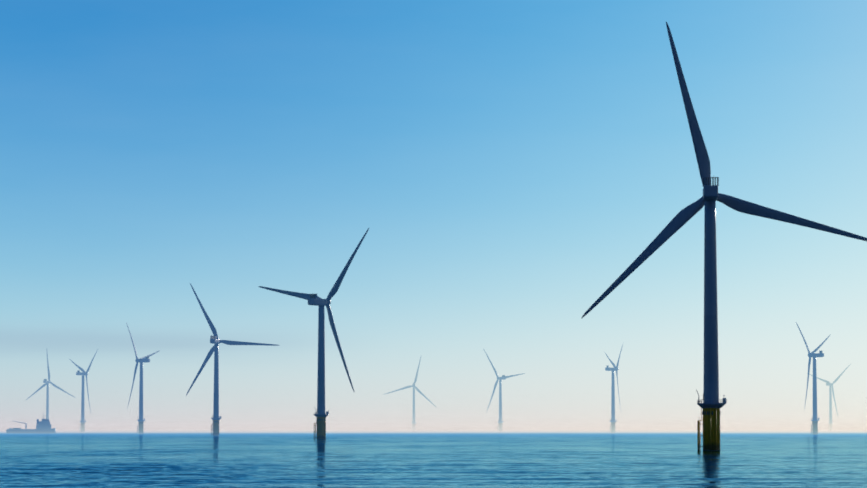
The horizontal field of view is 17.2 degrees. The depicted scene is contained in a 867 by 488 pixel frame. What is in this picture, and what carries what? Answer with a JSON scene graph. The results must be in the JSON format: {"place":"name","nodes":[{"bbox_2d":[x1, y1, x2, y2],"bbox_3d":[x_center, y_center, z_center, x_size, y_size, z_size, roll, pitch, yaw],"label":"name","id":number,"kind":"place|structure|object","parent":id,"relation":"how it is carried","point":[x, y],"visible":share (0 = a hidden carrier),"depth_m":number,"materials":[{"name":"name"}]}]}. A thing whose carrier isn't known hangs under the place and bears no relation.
{"place":"outdoors","nodes":[
{"label":"outdoors","id":0,"kind":"place"},
{"bbox_2d":[0,427,864,429],"bbox_3d":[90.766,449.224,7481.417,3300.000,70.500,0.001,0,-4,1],"label":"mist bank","id":1,"kind":"structure","parent":0,"point":[438,428],"depth_m":7480.38,"materials":[{"name":"white"}]},
{"bbox_2d":[0,427,866,487],"bbox_3d":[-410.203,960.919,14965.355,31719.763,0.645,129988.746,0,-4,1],"label":"sea","id":2,"kind":"structure","parent":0,"point":[422,458],"depth_m":642.69,"materials":[{"name":"liquid"}]},
{"bbox_2d":[6,419,55,432],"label":"supply vessel","id":3,"kind":"object","parent":2,"relation":"on","point":[43,426],"visible":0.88,"depth_m":3290.66,"materials":[{"name":"metal"}]},
{"bbox_2d":[26,354,73,418],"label":"turbine","id":4,"kind":"object","parent":2,"relation":"on","point":[45,381],"visible":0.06,"depth_m":4640.23,"materials":[{"name":"metal"}]},
{"bbox_2d":[71,351,96,431],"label":"turbine","id":5,"kind":"object","parent":2,"relation":"on","point":[82,420],"visible":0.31,"depth_m":3936.01,"materials":[{"name":"metal"}]},
{"bbox_2d":[126,323,159,433],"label":"turbine","id":6,"kind":"object","parent":2,"relation":"on","point":[141,361],"visible":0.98,"depth_m":3151.82,"materials":[{"name":"metal"}]},
{"bbox_2d":[186,283,278,434],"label":"turbine","id":7,"kind":"object","parent":2,"relation":"on","point":[215,340],"visible":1,"depth_m":2439.39,"materials":[{"name":"metal"}]},
{"bbox_2d":[258,228,368,438],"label":"turbine","id":8,"kind":"object","parent":2,"relation":"on","point":[321,303],"visible":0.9,"depth_m":1671.75,"materials":[{"name":"metal"}]},
{"bbox_2d":[383,357,435,430],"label":"turbine","id":9,"kind":"object","parent":2,"relation":"on","point":[420,392],"visible":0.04,"depth_m":5078.56,"materials":[{"name":"metal"}]},
{"bbox_2d":[484,350,524,431],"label":"turbine","id":10,"kind":"object","parent":2,"relation":"on","point":[500,379],"visible":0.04,"depth_m":4295.65,"materials":[{"name":"metal"}]},
{"bbox_2d":[605,345,622,432],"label":"turbine","id":11,"kind":"object","parent":2,"relation":"on","point":[613,420],"visible":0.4,"depth_m":3618.40,"materials":[{"name":"metal"}]},
{"bbox_2d":[581,22,866,449],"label":"turbine","id":12,"kind":"object","parent":2,"relation":"on","point":[711,405],"visible":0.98,"depth_m":895.67,"materials":[{"name":"metal"}]},
{"bbox_2d":[796,323,830,433],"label":"turbine","id":13,"kind":"object","parent":2,"relation":"on","point":[814,425],"visible":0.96,"depth_m":2912.78,"materials":[{"name":"metal"}]},
{"bbox_2d":[807,365,849,430],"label":"turbine","id":14,"kind":"object","parent":2,"relation":"on","point":[828,383],"visible":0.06,"depth_m":4924.93,"materials":[{"name":"metal"}]},
{"bbox_2d":[0,389,866,431],"bbox_3d":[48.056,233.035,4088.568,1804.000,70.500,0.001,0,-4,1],"label":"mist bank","id":15,"kind":"structure","parent":0,"point":[356,426],"depth_m":4087.60,"materials":[{"name":"white"}]},
{"bbox_2d":[0,397,866,430],"bbox_3d":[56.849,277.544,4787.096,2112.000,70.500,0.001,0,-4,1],"label":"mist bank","id":16,"kind":"structure","parent":0,"point":[433,421],"depth_m":4786.28,"materials":[{"name":"white"}]},
{"bbox_2d":[0,403,866,430],"bbox_3d":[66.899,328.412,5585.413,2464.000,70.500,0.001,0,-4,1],"label":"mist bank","id":17,"kind":"structure","parent":0,"point":[431,421],"depth_m":5585.22,"materials":[{"name":"white"}]},
{"bbox_2d":[0,0,866,426],"label":"sky","id":18,"kind":"structure","parent":0,"point":[504,163],"materials":[{"name":"blue"}]}
]}

